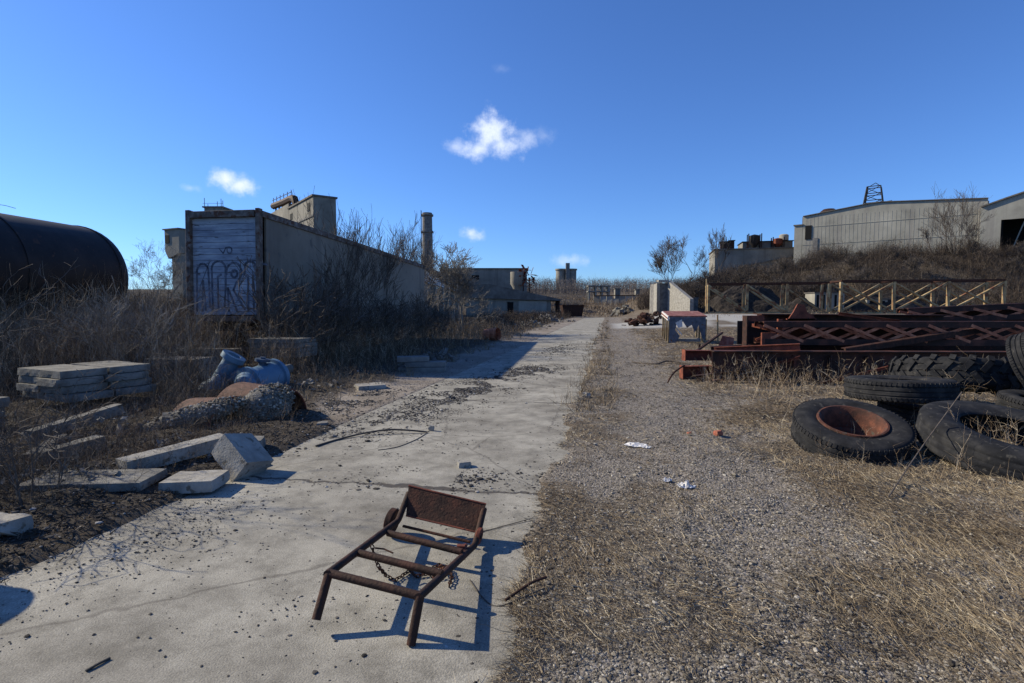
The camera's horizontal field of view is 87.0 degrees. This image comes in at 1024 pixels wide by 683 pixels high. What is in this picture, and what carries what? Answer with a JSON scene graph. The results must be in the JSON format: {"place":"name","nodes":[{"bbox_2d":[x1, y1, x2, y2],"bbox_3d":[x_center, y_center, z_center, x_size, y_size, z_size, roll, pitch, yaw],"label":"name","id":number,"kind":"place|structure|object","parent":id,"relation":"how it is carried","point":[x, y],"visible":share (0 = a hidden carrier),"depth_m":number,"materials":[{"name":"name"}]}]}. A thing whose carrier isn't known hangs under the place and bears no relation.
{"place":"outdoors","nodes":[
{"label":"outdoors","id":0,"kind":"place"},
{"bbox_2d":[0,317,604,682],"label":"road","id":1,"kind":"structure","parent":0,"point":[121,620],"depth_m":3.30,"materials":[{"name":"concrete"}]},
{"bbox_2d":[0,333,596,682],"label":"pebbles","id":2,"kind":"object","parent":1,"relation":"on","point":[485,388],"visible":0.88,"depth_m":7.14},
{"bbox_2d":[312,485,486,645],"bbox_3d":[-0.639,1.235,3.214,0.710,0.333,1.289,1,4,12],"label":"cart frame","id":3,"kind":"object","parent":1,"relation":"on","point":[441,508],"visible":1,"depth_m":3.34,"materials":[{"name":"metal"}]},
{"bbox_2d":[370,544,453,587],"bbox_3d":[-0.582,1.284,3.194,0.483,0.230,0.268,0,4,0],"label":"chain","id":4,"kind":"object","parent":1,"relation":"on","point":[440,566],"visible":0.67,"depth_m":3.17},
{"bbox_2d":[0,256,1023,682],"bbox_3d":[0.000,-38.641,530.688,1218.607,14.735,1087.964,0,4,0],"label":"ground","id":5,"kind":"structure","parent":0,"point":[614,322],"depth_m":4.52,"materials":[{"name":"gravel"}]},
{"bbox_2d":[0,512,33,536],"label":"stone","id":6,"kind":"object","parent":5,"relation":"on","point":[17,522],"visible":0.91,"depth_m":3.65,"materials":[{"name":"concrete"}]},
{"bbox_2d":[22,391,44,398],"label":"concrete slab","id":7,"kind":"object","parent":5,"relation":"on","point":[36,393],"depth_m":8.14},
{"bbox_2d":[16,382,39,391],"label":"concrete slab","id":8,"kind":"object","parent":7,"relation":"on","point":[27,387],"depth_m":8.07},
{"bbox_2d":[18,375,37,383],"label":"concrete slab","id":9,"kind":"object","parent":8,"relation":"on","point":[25,378],"depth_m":8.14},
{"bbox_2d":[17,364,83,376],"bbox_3d":[-7.125,0.443,8.363,0.600,0.105,0.620,2,4,24],"label":"concrete slab","id":10,"kind":"object","parent":9,"relation":"on","point":[29,371],"depth_m":8.16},
{"bbox_2d":[0,205,96,349],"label":"bare sapling","id":11,"kind":"object","parent":5,"relation":"on","point":[33,302],"visible":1,"depth_m":5.81,"materials":[{"name":"brown plant"}]},
{"bbox_2d":[1,456,121,486],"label":"rubble heap","id":12,"kind":"object","parent":5,"relation":"on","point":[91,475],"visible":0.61,"depth_m":4.70,"materials":[{"name":"concrete"}]},
{"bbox_2d":[0,213,128,347],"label":"storage tank","id":13,"kind":"object","parent":5,"relation":"on","point":[53,246],"visible":0.69,"depth_m":14.82,"materials":[{"name":"metal"}]},
{"bbox_2d":[0,369,129,507],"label":"bare sapling","id":14,"kind":"object","parent":5,"relation":"on","point":[12,458],"visible":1,"depth_m":4.24,"materials":[{"name":"brown plant"}]},
{"bbox_2d":[33,435,105,464],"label":"concrete beam","id":15,"kind":"structure","parent":5,"relation":"on","point":[84,443],"depth_m":5.49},
{"bbox_2d":[25,404,123,441],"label":"concrete beam","id":16,"kind":"structure","parent":5,"relation":"on","point":[117,409],"depth_m":6.59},
{"bbox_2d":[44,389,113,402],"bbox_3d":[-6.505,0.803,8.127,0.600,0.105,0.620,2,4,24],"label":"concrete slab","id":17,"kind":"object","parent":5,"relation":"on","point":[82,394],"depth_m":7.93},
{"bbox_2d":[40,382,107,394],"bbox_3d":[-6.623,0.686,8.158,0.600,0.105,0.620,2,4,24],"label":"concrete slab","id":18,"kind":"object","parent":17,"relation":"on","point":[76,388],"depth_m":7.95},
{"bbox_2d":[34,375,103,386],"bbox_3d":[-6.615,0.576,8.072,0.600,0.105,0.620,2,4,25],"label":"concrete slab","id":19,"kind":"object","parent":18,"relation":"on","point":[63,382],"depth_m":7.85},
{"bbox_2d":[37,366,107,378],"bbox_3d":[-6.596,0.458,8.117,0.600,0.105,0.620,2,4,25],"label":"concrete slab","id":20,"kind":"object","parent":19,"relation":"on","point":[64,372],"depth_m":7.95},
{"bbox_2d":[14,468,167,491],"bbox_3d":[-3.622,1.207,4.688,0.992,0.070,0.420,0,4,-5],"label":"concrete slab","id":21,"kind":"object","parent":5,"relation":"on","point":[146,478],"depth_m":4.61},
{"bbox_2d":[33,275,202,365],"bbox_3d":[-7.558,-0.135,10.470,2.676,2.283,2.577,2,4,27],"label":"bare shrub","id":22,"kind":"object","parent":5,"relation":"on","point":[110,321],"visible":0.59,"depth_m":10.37,"materials":[{"name":"brown plant"}]},
{"bbox_2d":[84,295,167,362],"bbox_3d":[-8.617,-0.090,12.184,1.871,1.947,1.911,-2,4,-32],"label":"bare shrub","id":23,"kind":"object","parent":5,"relation":"on","point":[125,328],"visible":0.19,"depth_m":12.13,"materials":[{"name":"brown plant"}]},
{"bbox_2d":[107,384,155,395],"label":"concrete slab","id":24,"kind":"object","parent":5,"relation":"on","point":[140,388],"depth_m":8.60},
{"bbox_2d":[107,377,151,388],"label":"concrete slab","id":25,"kind":"object","parent":24,"relation":"on","point":[132,382],"depth_m":8.58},
{"bbox_2d":[103,371,148,381],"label":"concrete slab","id":26,"kind":"object","parent":25,"relation":"on","point":[135,374],"depth_m":8.47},
{"bbox_2d":[88,362,149,373],"bbox_3d":[-6.322,0.423,8.684,0.600,0.105,0.619,2,4,23],"label":"concrete slab","id":27,"kind":"object","parent":26,"relation":"on","point":[113,368],"depth_m":8.56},
{"bbox_2d":[125,239,185,304],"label":"bare tree","id":28,"kind":"object","parent":5,"relation":"on","point":[133,270],"visible":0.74,"depth_m":40.79,"materials":[{"name":"brown plant"}]},
{"bbox_2d":[0,361,311,516],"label":"verge scrub","id":29,"kind":"object","parent":5,"relation":"on","point":[86,453],"visible":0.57,"depth_m":5.79,"materials":[{"name":"plant"}]},
{"bbox_2d":[99,289,223,362],"bbox_3d":[-7.762,-0.160,11.958,2.427,2.070,2.337,2,4,26],"label":"bare shrub","id":30,"kind":"object","parent":5,"relation":"on","point":[161,326],"visible":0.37,"depth_m":11.91,"materials":[{"name":"brown plant"}]},
{"bbox_2d":[115,433,221,468],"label":"concrete beam","id":31,"kind":"structure","parent":5,"relation":"on","point":[156,455],"depth_m":5.26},
{"bbox_2d":[162,228,185,306],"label":"tower","id":32,"kind":"structure","parent":5,"relation":"on","point":[174,237],"depth_m":74.56,"materials":[{"name":"concrete"}]},
{"bbox_2d":[0,266,369,391],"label":"tall weeds","id":33,"kind":"object","parent":5,"relation":"on","point":[289,333],"visible":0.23,"depth_m":10.48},
{"bbox_2d":[133,395,249,432],"bbox_3d":[-4.154,1.000,7.222,0.974,0.531,1.421,1,4,21],"label":"rubble pile","id":34,"kind":"object","parent":5,"relation":"on","point":[240,399],"visible":0.59,"depth_m":7.05,"materials":[{"name":"gravel"}]},
{"bbox_2d":[158,470,229,493],"bbox_3d":[-2.786,1.233,4.758,0.446,0.110,0.339,0,4,-3],"label":"concrete slab","id":35,"kind":"object","parent":5,"relation":"on","point":[186,482],"depth_m":4.64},
{"bbox_2d":[0,368,397,570],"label":"verge stones","id":36,"kind":"object","parent":5,"relation":"on","point":[69,519],"visible":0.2,"depth_m":4.34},
{"bbox_2d":[0,364,414,615],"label":"leaf litter","id":37,"kind":"object","parent":5,"relation":"on","point":[76,520],"visible":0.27,"depth_m":4.33,"materials":[{"name":"plant"}]},
{"bbox_2d":[0,253,417,510],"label":"weed thicket","id":38,"kind":"object","parent":5,"relation":"on","point":[22,357],"visible":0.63,"depth_m":10.57,"materials":[{"name":"plant"}]},
{"bbox_2d":[211,433,273,481],"bbox_3d":[-2.589,1.106,5.190,0.477,0.487,0.394,2,4,24],"label":"concrete block","id":39,"kind":"object","parent":5,"relation":"on","point":[238,456],"depth_m":5.08,"materials":[{"name":"concrete"}]},
{"bbox_2d":[198,349,293,389],"bbox_3d":[-5.005,0.657,10.225,1.702,1.008,1.034,-2,4,-28],"label":"pump","id":40,"kind":"object","parent":5,"relation":"on","point":[271,369],"visible":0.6,"depth_m":10.17,"materials":[{"name":"blue paint"}]},
{"bbox_2d":[217,382,306,419],"bbox_3d":[-3.637,0.905,7.922,1.146,0.673,1.104,2,4,24],"label":"cut drum","id":41,"kind":"object","parent":5,"relation":"on","point":[275,393],"visible":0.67,"depth_m":7.57,"materials":[{"name":"metal"}]},
{"bbox_2d":[0,282,533,369],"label":"trailer side brush","id":42,"kind":"object","parent":5,"relation":"on","point":[454,328],"visible":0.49,"depth_m":18.82,"materials":[{"name":"plant"}]},
{"bbox_2d":[125,268,428,336],"bbox_3d":[-27.042,-2.557,39.323,38.817,4.075,44.515,0,4,0],"label":"back brush","id":43,"kind":"object","parent":5,"relation":"on","point":[173,301],"visible":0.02,"depth_m":26.46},
{"bbox_2d":[249,351,316,357],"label":"concrete slab","id":44,"kind":"object","parent":5,"relation":"on","point":[294,354],"depth_m":12.71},
{"bbox_2d":[250,346,317,352],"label":"concrete slab","id":45,"kind":"object","parent":44,"relation":"on","point":[313,348],"depth_m":12.68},
{"bbox_2d":[250,342,317,347],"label":"concrete slab","id":46,"kind":"object","parent":45,"relation":"on","point":[297,344],"depth_m":12.64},
{"bbox_2d":[248,337,315,343],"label":"concrete slab","id":47,"kind":"object","parent":46,"relation":"on","point":[283,339],"depth_m":12.69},
{"bbox_2d":[217,253,355,369],"bbox_3d":[-5.235,-0.599,13.119,2.609,2.922,3.083,0,4,0],"label":"bare shrub","id":48,"kind":"object","parent":5,"relation":"on","point":[306,309],"visible":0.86,"depth_m":13.18,"materials":[{"name":"brown plant"}]},
{"bbox_2d":[271,194,337,233],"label":"plant tower","id":49,"kind":"structure","parent":5,"relation":"on","point":[286,211],"depth_m":100.69,"materials":[{"name":"concrete"}]},
{"bbox_2d":[270,190,298,210],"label":"conveyor gallery","id":50,"kind":"object","parent":49,"relation":"on","point":[290,199],"visible":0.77,"depth_m":116.37,"materials":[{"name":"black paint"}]},
{"bbox_2d":[185,208,424,362],"bbox_3d":[-6.399,-1.629,20.527,2.329,4.383,13.394,1,4,9],"label":"box trailer","id":51,"kind":"object","parent":5,"relation":"on","point":[217,242],"visible":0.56,"depth_m":14.19,"materials":[{"name":"beige metal"}]},
{"bbox_2d":[243,264,378,362],"bbox_3d":[-5.621,-0.718,15.317,3.374,2.877,4.080,-1,4,-21],"label":"bare shrub","id":52,"kind":"object","parent":5,"relation":"on","point":[277,293],"visible":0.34,"depth_m":14.31,"materials":[{"name":"brown plant"}]},
{"bbox_2d":[269,281,382,359],"bbox_3d":[-5.267,-0.539,16.065,3.219,2.447,2.751,0,4,1],"label":"bare shrub","id":53,"kind":"object","parent":5,"relation":"on","point":[346,315],"visible":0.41,"depth_m":15.85,"materials":[{"name":"brown plant"}]},
{"bbox_2d":[292,186,405,348],"bbox_3d":[-5.707,-2.524,19.396,3.502,5.797,3.643,2,4,32],"label":"bare sapling","id":54,"kind":"object","parent":5,"relation":"on","point":[358,253],"visible":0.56,"depth_m":18.83,"materials":[{"name":"brown plant"}]},
{"bbox_2d":[309,240,389,341],"bbox_3d":[-5.305,-1.315,16.786,2.305,3.686,2.448,2,4,24],"label":"bare sapling","id":55,"kind":"object","parent":5,"relation":"on","point":[328,270],"visible":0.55,"depth_m":16.27,"materials":[{"name":"brown plant"}]},
{"bbox_2d":[313,196,420,340],"bbox_3d":[-5.754,-2.789,22.112,4.232,5.988,4.046,0,4,0],"label":"bare sapling","id":56,"kind":"object","parent":5,"relation":"on","point":[394,251],"visible":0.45,"depth_m":21.84,"materials":[{"name":"brown plant"}]},
{"bbox_2d":[347,278,419,353],"bbox_3d":[-4.202,-0.758,17.527,2.341,2.623,2.767,0,4,-1],"label":"bare shrub","id":57,"kind":"object","parent":5,"relation":"on","point":[386,313],"visible":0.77,"depth_m":17.68,"materials":[{"name":"brown plant"}]},
{"bbox_2d":[350,218,432,337],"bbox_3d":[-5.915,-3.155,27.023,4.165,6.119,2.672,-1,4,-18],"label":"bare sapling","id":58,"kind":"object","parent":5,"relation":"on","point":[413,250],"visible":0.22,"depth_m":26.91,"materials":[{"name":"brown plant"}]},
{"bbox_2d":[360,293,430,347],"bbox_3d":[-4.459,-0.682,20.052,2.561,2.184,3.097,-1,4,-22],"label":"bare shrub","id":59,"kind":"object","parent":5,"relation":"on","point":[377,309],"visible":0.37,"depth_m":19.43,"materials":[{"name":"brown plant"}]},
{"bbox_2d":[380,289,444,345],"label":"bare shrub","id":60,"kind":"object","parent":5,"relation":"on","point":[419,311],"visible":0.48,"depth_m":21.43,"materials":[{"name":"brown plant"}]},
{"bbox_2d":[384,220,441,287],"bbox_3d":[-5.245,-3.477,29.832,2.862,6.396,4.979,1,4,14],"label":"bare sapling","id":61,"kind":"object","parent":5,"relation":"on","point":[412,235],"visible":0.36,"depth_m":29.37,"materials":[{"name":"brown plant"}]},
{"bbox_2d":[421,211,433,311],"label":"chimney","id":62,"kind":"object","parent":5,"relation":"on","point":[426,219],"visible":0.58,"depth_m":93.25,"materials":[{"name":"concrete"}]},
{"bbox_2d":[228,320,628,412],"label":"roadside grass","id":63,"kind":"structure","parent":5,"relation":"on","point":[611,390],"depth_m":11.63,"materials":[{"name":"plant"}]},
{"bbox_2d":[408,291,457,341],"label":"bare shrub","id":64,"kind":"object","parent":5,"relation":"on","point":[440,311],"visible":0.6,"depth_m":23.53,"materials":[{"name":"brown plant"}]},
{"bbox_2d":[424,267,458,320],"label":"bay shed","id":65,"kind":"structure","parent":5,"relation":"on","point":[446,299],"depth_m":48.58,"materials":[{"name":"grey concrete"}]},
{"bbox_2d":[418,241,501,330],"bbox_3d":[-3.990,-3.207,32.193,7.220,5.561,6.422,-1,4,-19],"label":"bare tree","id":66,"kind":"object","parent":5,"relation":"on","point":[446,274],"visible":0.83,"depth_m":32.07,"materials":[{"name":"brown plant"}]},
{"bbox_2d":[442,268,527,305],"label":"factory building","id":67,"kind":"structure","parent":5,"relation":"on","point":[498,276],"depth_m":139.23,"materials":[{"name":"concrete"}]},
{"bbox_2d":[428,308,572,328],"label":"roadside brush","id":68,"kind":"object","parent":5,"relation":"on","point":[521,316],"visible":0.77,"depth_m":52.51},
{"bbox_2d":[466,284,561,316],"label":"building","id":69,"kind":"structure","parent":5,"relation":"on","point":[506,299],"depth_m":99.62,"materials":[{"name":"concrete"}]},
{"bbox_2d":[510,265,537,291],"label":"ruined hopper","id":70,"kind":"object","parent":5,"relation":"on","point":[517,280],"visible":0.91,"depth_m":116.57,"materials":[{"name":"concrete"}]},
{"bbox_2d":[555,263,576,289],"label":"silo","id":71,"kind":"object","parent":5,"relation":"on","point":[567,273],"visible":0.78,"depth_m":344.84,"materials":[{"name":"metal"}]},
{"bbox_2d":[437,275,695,294],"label":"distant wood","id":72,"kind":"object","parent":5,"relation":"on","point":[551,287],"visible":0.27,"depth_m":264.39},
{"bbox_2d":[484,287,685,316],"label":"field scrub","id":73,"kind":"object","parent":5,"relation":"on","point":[602,304],"visible":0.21,"depth_m":129.37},
{"bbox_2d":[594,295,641,304],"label":"boundary wall","id":74,"kind":"structure","parent":5,"relation":"on","point":[602,298],"depth_m":147.65,"materials":[{"name":"concrete"}]},
{"bbox_2d":[624,312,661,326],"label":"scrap heap","id":75,"kind":"object","parent":5,"relation":"on","point":[643,318],"visible":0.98,"depth_m":44.50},
{"bbox_2d":[647,236,686,282],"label":"bare tree","id":76,"kind":"object","parent":5,"relation":"on","point":[658,260],"visible":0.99,"depth_m":75.80,"materials":[{"name":"brown plant"}]},
{"bbox_2d":[650,280,693,313],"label":"retaining wall","id":77,"kind":"structure","parent":5,"relation":"on","point":[670,296],"depth_m":63.53,"materials":[{"name":"concrete"}]},
{"bbox_2d":[661,311,706,342],"bbox_3d":[7.987,-0.689,25.234,1.715,1.451,2.422,1,4,9],"label":"dumpster","id":78,"kind":"object","parent":5,"relation":"on","point":[695,319],"visible":0.94,"depth_m":24.20,"materials":[{"name":"blue metal"}]},
{"bbox_2d":[679,365,711,379],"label":"steel beam","id":79,"kind":"structure","parent":5,"relation":"on","point":[685,371],"depth_m":12.01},
{"bbox_2d":[682,349,711,360],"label":"steel beam","id":80,"kind":"structure","parent":5,"relation":"on","point":[694,355],"depth_m":12.66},
{"bbox_2d":[737,315,782,345],"bbox_3d":[5.931,-0.086,12.694,0.987,1.050,0.910,0,4,0],"label":"steel end frame","id":81,"kind":"object","parent":80,"relation":"on","point":[747,332],"visible":0.71,"depth_m":12.68,"materials":[{"name":"red paint"}]},
{"bbox_2d":[756,314,951,320],"bbox_3d":[8.188,-0.543,13.117,4.372,0.260,0.550,0,4,3],"label":"plate girder","id":82,"kind":"object","parent":81,"relation":"on","point":[837,317],"visible":0.41,"depth_m":13.06,"materials":[{"name":"metal"}]},
{"bbox_2d":[781,304,815,319],"bbox_3d":[6.891,-0.715,12.981,0.699,0.380,0.300,0,4,0],"label":"gusset plate","id":83,"kind":"object","parent":82,"relation":"on","point":[799,312],"visible":0.97,"depth_m":12.84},
{"bbox_2d":[753,321,1023,345],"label":"laced girder","id":84,"kind":"object","parent":81,"relation":"on","point":[937,326],"visible":0.88,"depth_m":12.01,"materials":[{"name":"metal"}]},
{"bbox_2d":[782,319,1023,350],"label":"plate girder","id":85,"kind":"object","parent":81,"relation":"on","point":[799,332],"depth_m":13.61,"materials":[{"name":"metal"}]},
{"bbox_2d":[897,303,1023,320],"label":"laced girder","id":86,"kind":"object","parent":85,"relation":"on","point":[961,309],"visible":0.74,"depth_m":13.16,"materials":[{"name":"metal"}]},
{"bbox_2d":[707,223,731,274],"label":"bare tree","id":87,"kind":"object","parent":5,"relation":"on","point":[724,237],"visible":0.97,"depth_m":83.33,"materials":[{"name":"brown plant"}]},
{"bbox_2d":[696,365,773,382],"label":"steel beam","id":88,"kind":"structure","parent":5,"relation":"on","point":[748,372],"depth_m":11.19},
{"bbox_2d":[453,326,1023,682],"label":"gravel","id":89,"kind":"structure","parent":5,"relation":"on","point":[977,563],"depth_m":3.19,"materials":[{"name":"gravel"}]},
{"bbox_2d":[701,285,784,311],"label":"spoil heap","id":90,"kind":"object","parent":5,"relation":"on","point":[734,294],"visible":0.55,"depth_m":60.66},
{"bbox_2d":[708,240,793,274],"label":"factory building","id":91,"kind":"structure","parent":5,"relation":"on","point":[766,252],"depth_m":107.88,"materials":[{"name":"concrete"}]},
{"bbox_2d":[492,340,1023,682],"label":"grass tufts","id":92,"kind":"object","parent":5,"relation":"on","point":[947,607],"visible":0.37,"depth_m":3.27,"materials":[{"name":"plant"}]},
{"bbox_2d":[705,282,830,312],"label":"steel truss","id":93,"kind":"object","parent":5,"relation":"on","point":[745,300],"visible":0.92,"depth_m":56.12,"materials":[{"name":"metal"}]},
{"bbox_2d":[767,297,831,312],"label":"spoil heap","id":94,"kind":"object","parent":5,"relation":"on","point":[793,304],"visible":0.33,"depth_m":59.21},
{"bbox_2d":[804,292,844,309],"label":"site cabin","id":95,"kind":"object","parent":5,"relation":"on","point":[813,298],"visible":0.45,"depth_m":59.83,"materials":[{"name":"metal"}]},
{"bbox_2d":[634,233,1023,310],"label":"embankment brush","id":96,"kind":"object","parent":5,"relation":"on","point":[985,254],"visible":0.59,"depth_m":71.60,"materials":[{"name":"plant"}]},
{"bbox_2d":[790,398,916,463],"bbox_3d":[3.805,1.016,6.075,1.193,0.604,1.191,0,4,0],"label":"tyre","id":97,"kind":"object","parent":5,"relation":"on","point":[828,417],"visible":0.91,"depth_m":5.92,"materials":[{"name":"rubber"}]},
{"bbox_2d":[689,342,1023,484],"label":"pale weeds","id":98,"kind":"object","parent":5,"relation":"on","point":[792,386],"visible":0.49,"depth_m":9.79,"materials":[{"name":"plant"}]},
{"bbox_2d":[710,350,1006,381],"bbox_3d":[8.620,0.508,11.037,8.860,0.640,0.280,0,4,4],"label":"plate girder","id":99,"kind":"object","parent":5,"relation":"on","point":[831,357],"visible":0.47,"depth_m":11.18,"materials":[{"name":"metal"}]},
{"bbox_2d":[713,343,799,350],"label":"steel beam","id":100,"kind":"structure","parent":99,"relation":"on","point":[790,347],"depth_m":11.45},
{"bbox_2d":[842,328,984,350],"bbox_3d":[8.684,-0.035,11.642,3.626,0.546,0.144,-1,4,-12],"label":"steel channel","id":101,"kind":"object","parent":99,"relation":"on","point":[911,340],"visible":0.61,"depth_m":11.56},
{"bbox_2d":[832,293,934,311],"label":"spoil heap","id":102,"kind":"object","parent":5,"relation":"on","point":[862,306],"visible":0.37,"depth_m":59.81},
{"bbox_2d":[793,197,988,262],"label":"warehouse","id":103,"kind":"structure","parent":5,"relation":"on","point":[873,223],"depth_m":91.90,"materials":[{"name":"metal"}]},
{"bbox_2d":[829,279,1006,313],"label":"steel truss","id":104,"kind":"object","parent":5,"relation":"on","point":[933,284],"visible":0.75,"depth_m":53.43,"materials":[{"name":"metal"}]},
{"bbox_2d":[877,400,961,424],"bbox_3d":[5.820,0.965,7.544,1.222,0.350,1.221,0,4,0],"label":"tyre","id":105,"kind":"object","parent":5,"relation":"on","point":[906,411],"visible":0.27,"depth_m":7.27,"materials":[{"name":"rubber"}]},
{"bbox_2d":[844,375,960,403],"bbox_3d":[5.308,0.643,7.404,1.296,0.352,1.302,0,4,0],"label":"tyre","id":106,"kind":"object","parent":105,"relation":"on","point":[904,389],"visible":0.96,"depth_m":6.93,"materials":[{"name":"rubber"}]},
{"bbox_2d":[888,354,1023,394],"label":"tyre","id":107,"kind":"object","parent":5,"relation":"on","point":[1000,374],"visible":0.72,"depth_m":7.73,"materials":[{"name":"rubber"}]},
{"bbox_2d":[921,185,995,257],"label":"bare tree","id":108,"kind":"object","parent":5,"relation":"on","point":[943,218],"visible":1,"depth_m":74.62,"materials":[{"name":"brown plant"}]},
{"bbox_2d":[914,400,1023,481],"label":"tyre","id":109,"kind":"object","parent":5,"relation":"on","point":[987,453],"visible":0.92,"depth_m":5.49,"materials":[{"name":"rubber"}]},
{"bbox_2d":[977,191,1023,251],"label":"warehouse","id":110,"kind":"structure","parent":5,"relation":"on","point":[1006,222],"depth_m":82.18,"materials":[{"name":"concrete"}]},
{"bbox_2d":[995,389,1023,409],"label":"tyre","id":111,"kind":"object","parent":5,"relation":"on","point":[1011,398],"visible":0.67,"depth_m":6.95,"materials":[{"name":"rubber"}]},
{"bbox_2d":[1005,332,1023,385],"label":"tyre","id":112,"kind":"object","parent":111,"relation":"on","point":[1014,345],"visible":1,"depth_m":7.01,"materials":[{"name":"rubber"}]},
{"bbox_2d":[0,0,1023,289],"label":"sky","id":113,"kind":"structure","parent":0,"point":[545,136],"materials":[{"name":"blue"}]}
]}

